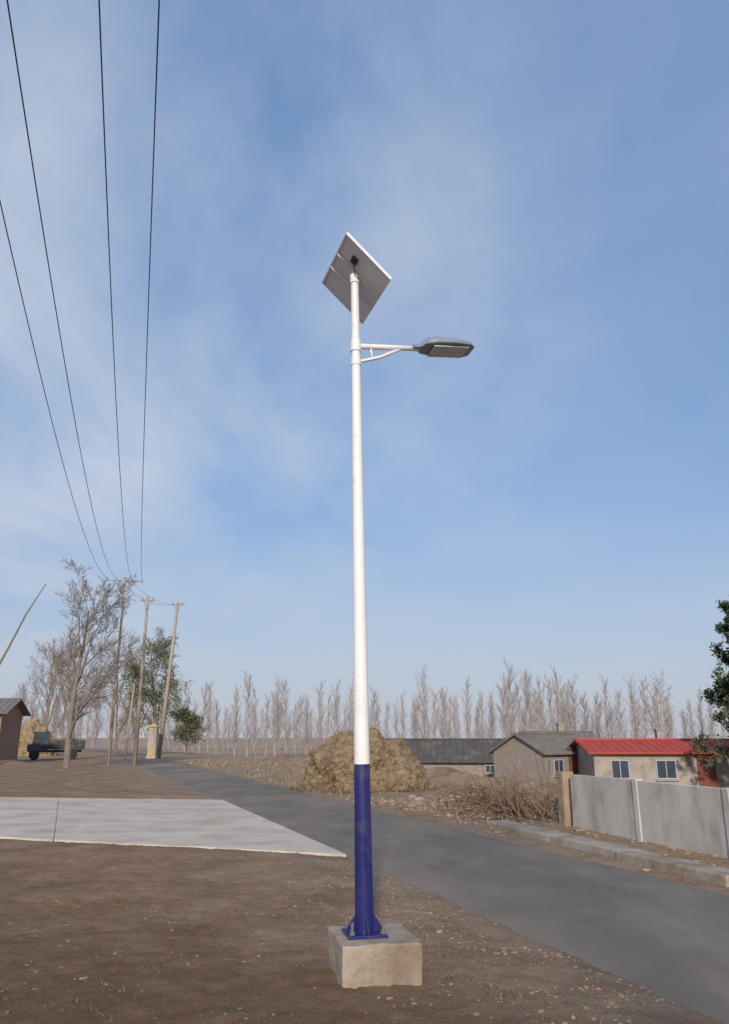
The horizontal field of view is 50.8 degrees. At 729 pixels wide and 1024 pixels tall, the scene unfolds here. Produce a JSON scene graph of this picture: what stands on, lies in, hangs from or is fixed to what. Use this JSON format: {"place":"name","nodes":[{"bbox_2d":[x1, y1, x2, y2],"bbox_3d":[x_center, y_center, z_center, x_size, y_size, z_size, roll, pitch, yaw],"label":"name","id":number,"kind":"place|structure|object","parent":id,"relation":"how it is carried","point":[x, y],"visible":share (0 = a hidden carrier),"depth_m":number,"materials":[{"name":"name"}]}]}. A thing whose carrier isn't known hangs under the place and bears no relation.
{"place":"outdoors","nodes":[
{"label":"outdoors","id":0,"kind":"place"},
{"bbox_2d":[0,797,345,856],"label":"concrete driveway","id":1,"kind":"structure","parent":0,"point":[209,824],"depth_m":14.31,"materials":[{"name":"grey concrete"}]},
{"bbox_2d":[0,738,728,1023],"bbox_3d":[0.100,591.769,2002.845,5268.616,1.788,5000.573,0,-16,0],"label":"ground","id":2,"kind":"structure","parent":0,"point":[207,981],"depth_m":6.40,"materials":[{"name":"soil"}]},
{"bbox_2d":[0,698,30,759],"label":"brick shed","id":3,"kind":"structure","parent":2,"relation":"on","point":[13,711],"depth_m":50.53,"materials":[{"name":"brown brick"}]},
{"bbox_2d":[0,584,45,663],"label":"leaning pole","id":4,"kind":"object","parent":2,"relation":"on","point":[9,645],"visible":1,"depth_m":44.82,"materials":[{"name":"brown plant"}]},
{"bbox_2d":[0,760,49,764],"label":"soil bank","id":5,"kind":"structure","parent":2,"relation":"on","point":[9,762],"depth_m":47.37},
{"bbox_2d":[18,717,57,755],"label":"haystack","id":6,"kind":"object","parent":2,"relation":"on","point":[30,727],"visible":0.58,"depth_m":69.87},
{"bbox_2d":[23,642,88,733],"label":"bare tree","id":7,"kind":"object","parent":2,"relation":"on","point":[48,702],"visible":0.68,"depth_m":81.77,"materials":[{"name":"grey plant"}]},
{"bbox_2d":[27,732,85,759],"bbox_3d":[-23.271,17.626,57.859,4.040,2.015,1.878,7,-18,-23],"label":"farm truck","id":8,"kind":"object","parent":2,"relation":"on","point":[41,742],"visible":0.86,"depth_m":57.14,"materials":[{"name":"metal"}]},
{"bbox_2d":[47,627,106,737],"bbox_3d":[-23.027,14.147,60.811,5.582,10.604,4.253,-10,-19,30],"label":"bare tree","id":9,"kind":"object","parent":2,"relation":"on","point":[70,680],"visible":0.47,"depth_m":60.74,"materials":[{"name":"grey plant"}]},
{"bbox_2d":[34,558,140,767],"bbox_3d":[-16.287,8.748,44.882,5.965,11.983,9.117,6,-18,-20],"label":"bare tree","id":10,"kind":"object","parent":2,"relation":"on","point":[71,719],"visible":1,"depth_m":44.27,"materials":[{"name":"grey plant"}]},
{"bbox_2d":[93,632,141,751],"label":"bare tree","id":11,"kind":"object","parent":2,"relation":"on","point":[117,725],"visible":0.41,"depth_m":88.75,"materials":[{"name":"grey plant"}]},
{"bbox_2d":[105,577,143,764],"bbox_3d":[-14.905,9.672,46.145,2.300,11.700,0.195,4,-17,-13],"label":"utility pole","id":12,"kind":"object","parent":2,"relation":"on","point":[112,723],"visible":0.86,"depth_m":45.83,"materials":[{"name":"wood"}]},
{"bbox_2d":[123,683,134,759],"bbox_3d":[-17.767,16.030,57.827,0.440,6.107,0.180,0,-16,0],"label":"utility pole","id":13,"kind":"object","parent":2,"relation":"on","point":[126,744],"visible":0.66,"depth_m":57.75,"materials":[{"name":"wood"}]},
{"bbox_2d":[105,642,162,732],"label":"bare tree","id":14,"kind":"object","parent":2,"relation":"on","point":[132,715],"visible":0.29,"depth_m":84.72,"materials":[{"name":"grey plant"}]},
{"bbox_2d":[132,597,154,764],"bbox_3d":[-14.254,10.855,48.925,0.903,11.000,0.273,4,-17,-12],"label":"utility pole","id":15,"kind":"object","parent":2,"relation":"on","point":[136,737],"visible":0.92,"depth_m":48.72,"materials":[{"name":"wood"}]},
{"bbox_2d":[146,723,160,758],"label":"pillar","id":16,"kind":"structure","parent":2,"relation":"on","point":[152,749],"depth_m":61.11,"materials":[{"name":"paint"}]},
{"bbox_2d":[149,733,154,744],"bbox_3d":[-16.900,18.073,61.051,0.420,0.900,0.050,0,-16,0],"label":"plaque","id":17,"kind":"object","parent":16,"relation":"attached to","point":[152,739],"visible":1,"depth_m":61.02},
{"bbox_2d":[115,626,192,749],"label":"willow tree","id":18,"kind":"object","parent":2,"relation":"on","point":[160,649],"visible":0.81,"depth_m":77.07,"materials":[{"name":"green plant"}]},
{"bbox_2d":[157,602,183,757],"bbox_3d":[-16.339,14.223,64.613,1.472,13.416,0.360,0,-16,0],"label":"utility pole","id":19,"kind":"object","parent":2,"relation":"on","point":[160,743],"visible":0.9,"depth_m":64.34,"materials":[{"name":"wood"}]},
{"bbox_2d":[0,0,181,604],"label":"overhead wires","id":20,"kind":"object","parent":19,"relation":"attached to","point":[108,248],"visible":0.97,"depth_m":11.58,"materials":[{"name":"black metal"}]},
{"bbox_2d":[166,705,212,753],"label":"willow tree","id":21,"kind":"object","parent":2,"relation":"on","point":[190,722],"visible":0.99,"depth_m":78.42,"materials":[{"name":"green plant"}]},
{"bbox_2d":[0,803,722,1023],"bbox_3d":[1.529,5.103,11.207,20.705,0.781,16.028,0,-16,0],"label":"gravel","id":22,"kind":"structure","parent":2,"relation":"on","point":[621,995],"depth_m":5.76,"materials":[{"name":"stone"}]},
{"bbox_2d":[260,754,465,773],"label":"soil bank","id":23,"kind":"structure","parent":2,"relation":"on","point":[291,758],"depth_m":51.27,"materials":[{"name":"brown soil"}]},
{"bbox_2d":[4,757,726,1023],"bbox_3d":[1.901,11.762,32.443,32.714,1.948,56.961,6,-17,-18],"label":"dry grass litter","id":24,"kind":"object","parent":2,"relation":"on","point":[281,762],"visible":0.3,"depth_m":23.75,"materials":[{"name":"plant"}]},
{"bbox_2d":[287,725,444,792],"bbox_3d":[0.042,8.198,25.389,5.565,2.593,5.084,0,-16,0],"label":"haystack","id":25,"kind":"object","parent":2,"relation":"on","point":[395,765],"visible":0.83,"depth_m":24.32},
{"bbox_2d":[11,657,728,756],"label":"distant tree row","id":26,"kind":"object","parent":2,"relation":"on","point":[564,716],"visible":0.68,"depth_m":135.28,"materials":[{"name":"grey plant"}]},
{"bbox_2d":[322,232,473,988],"bbox_3d":[0.316,0.571,6.060,1.225,5.731,0.808,5,-17,-18],"label":"solar street lamp","id":27,"kind":"object","parent":2,"relation":"on","point":[365,948],"visible":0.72,"depth_m":5.57,"materials":[{"name":"white metal"}]},
{"bbox_2d":[363,834,371,865],"bbox_3d":[0.021,2.327,5.284,0.060,0.200,0.014,8,-18,-25],"label":"inspection door","id":28,"kind":"structure","parent":27,"relation":"in","point":[367,838],"depth_m":5.28,"materials":[{"name":"blue paint"}]},
{"bbox_2d":[184,899,672,1021],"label":"weeds","id":29,"kind":"object","parent":2,"relation":"on","point":[505,995],"visible":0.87,"depth_m":5.04,"materials":[{"name":"brown plant"}]},
{"bbox_2d":[385,738,506,776],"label":"long grey shed","id":30,"kind":"structure","parent":2,"relation":"on","point":[463,753],"depth_m":49.99,"materials":[{"name":"tile"}]},
{"bbox_2d":[484,765,493,774],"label":"window frames","id":31,"kind":"structure","parent":30,"relation":"in","point":[485,765],"depth_m":48.73,"materials":[{"name":"white plastic"}]},
{"bbox_2d":[486,766,493,771],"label":"windows","id":32,"kind":"structure","parent":30,"relation":"in","point":[492,767],"depth_m":48.78,"materials":[{"name":"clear glass"}]},
{"bbox_2d":[409,746,558,822],"bbox_3d":[3.037,6.167,17.231,4.075,1.770,5.692,0,-16,0],"label":"brush pile","id":33,"kind":"object","parent":2,"relation":"on","point":[518,804],"visible":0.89,"depth_m":16.02,"materials":[{"name":"brown plant"}]},
{"bbox_2d":[425,772,556,785],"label":"soil bank","id":34,"kind":"structure","parent":2,"relation":"on","point":[461,777],"depth_m":28.54,"materials":[{"name":"brown soil"}]},
{"bbox_2d":[275,782,717,870],"bbox_3d":[2.613,7.038,18.765,4.904,0.388,22.566,6,-17,-19],"label":"rubble","id":35,"kind":"object","parent":2,"relation":"on","point":[419,801],"visible":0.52,"depth_m":17.57,"materials":[{"name":"stone"}]},
{"bbox_2d":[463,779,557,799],"bbox_3d":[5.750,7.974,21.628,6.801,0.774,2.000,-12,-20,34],"label":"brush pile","id":36,"kind":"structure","parent":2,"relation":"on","point":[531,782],"depth_m":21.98,"materials":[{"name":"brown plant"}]},
{"bbox_2d":[493,736,568,783],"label":"walls","id":37,"kind":"structure","parent":2,"relation":"on","point":[515,749],"depth_m":43.92,"materials":[{"name":"beige paint"}]},
{"bbox_2d":[487,733,582,754],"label":"roof","id":38,"kind":"structure","parent":37,"relation":"on","point":[551,743],"depth_m":44.67,"materials":[{"name":"grey tile"}]},
{"bbox_2d":[553,759,563,776],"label":"window frames","id":39,"kind":"structure","parent":37,"relation":"attached to","point":[558,763],"depth_m":43.28,"materials":[{"name":"white plastic"}]},
{"bbox_2d":[555,760,562,771],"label":"windows","id":40,"kind":"structure","parent":37,"relation":"attached to","point":[557,765],"depth_m":43.36,"materials":[{"name":"clear glass"}]},
{"bbox_2d":[566,747,577,774],"bbox_3d":[12.098,14.674,44.119,1.150,2.160,0.130,12,-20,-36],"label":"door","id":41,"kind":"structure","parent":37,"relation":"attached to","point":[573,765],"depth_m":44.13,"materials":[{"name":"paint"}]},
{"bbox_2d":[556,771,572,826],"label":"wall end pillar","id":42,"kind":"structure","parent":2,"relation":"on","point":[564,800],"depth_m":14.48,"materials":[{"name":"beige concrete"}]},
{"bbox_2d":[487,820,728,886],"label":"drain kerb","id":43,"kind":"structure","parent":2,"relation":"on","point":[717,875],"depth_m":10.45,"materials":[{"name":"concrete"}]},
{"bbox_2d":[570,774,728,858],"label":"concrete wall","id":44,"kind":"structure","parent":2,"relation":"on","point":[693,818],"depth_m":12.01,"materials":[{"name":"grey concrete"}]},
{"bbox_2d":[575,744,728,787],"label":"walls","id":45,"kind":"structure","parent":2,"relation":"on","point":[642,766],"depth_m":40.55,"materials":[{"name":"paint"}]},
{"bbox_2d":[612,761,675,777],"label":"windows","id":46,"kind":"structure","parent":45,"relation":"attached to","point":[661,769],"depth_m":40.48,"materials":[{"name":"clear glass"}]},
{"bbox_2d":[610,760,679,780],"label":"window frames","id":47,"kind":"structure","parent":45,"relation":"attached to","point":[667,779],"depth_m":40.42,"materials":[{"name":"white plastic"}]},
{"bbox_2d":[569,739,728,753],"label":"roof","id":48,"kind":"structure","parent":45,"relation":"on","point":[635,746],"depth_m":41.83,"materials":[{"name":"red metal"}]},
{"bbox_2d":[653,729,664,738],"bbox_3d":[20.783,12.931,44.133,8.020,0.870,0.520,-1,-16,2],"label":"chimney","id":49,"kind":"object","parent":48,"relation":"on","point":[659,733],"visible":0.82,"depth_m":44.12,"materials":[{"name":"paint"}]},
{"bbox_2d":[694,755,717,787],"bbox_3d":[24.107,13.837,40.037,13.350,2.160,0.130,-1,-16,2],"label":"door","id":50,"kind":"structure","parent":45,"relation":"attached to","point":[707,778],"depth_m":40.30,"materials":[{"name":"paint"}]},
{"bbox_2d":[633,668,675,738],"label":"bare tree","id":51,"kind":"object","parent":2,"relation":"on","point":[661,721],"visible":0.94,"depth_m":88.76,"materials":[{"name":"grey plant"}]},
{"bbox_2d":[689,595,728,771],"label":"evergreen tree","id":52,"kind":"object","parent":2,"relation":"on","point":[721,689],"visible":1,"depth_m":39.17,"materials":[{"name":"green plant"}]},
{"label":"walls","id":53,"kind":"object","parent":2,"relation":"on","visible":0},
{"bbox_2d":[518,731,597,738],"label":"roof","id":54,"kind":"structure","parent":53,"relation":"on","point":[586,734],"depth_m":55.55,"materials":[{"name":"grey tile"}]},
{"bbox_2d":[555,723,564,730],"bbox_3d":[14.437,16.026,56.525,0.520,0.870,0.520,1,-16,-5],"label":"chimney","id":55,"kind":"object","parent":54,"relation":"on","point":[560,726],"visible":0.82,"depth_m":56.39,"materials":[{"name":"paint"}]},
{"bbox_2d":[0,0,728,737],"label":"sky","id":56,"kind":"structure","parent":0,"point":[542,186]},
{"bbox_2d":[77,749,728,1023],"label":"road","id":57,"kind":"structure","parent":0,"point":[667,939],"depth_m":8.31,"materials":[{"name":"grey asphalt"}]}
]}

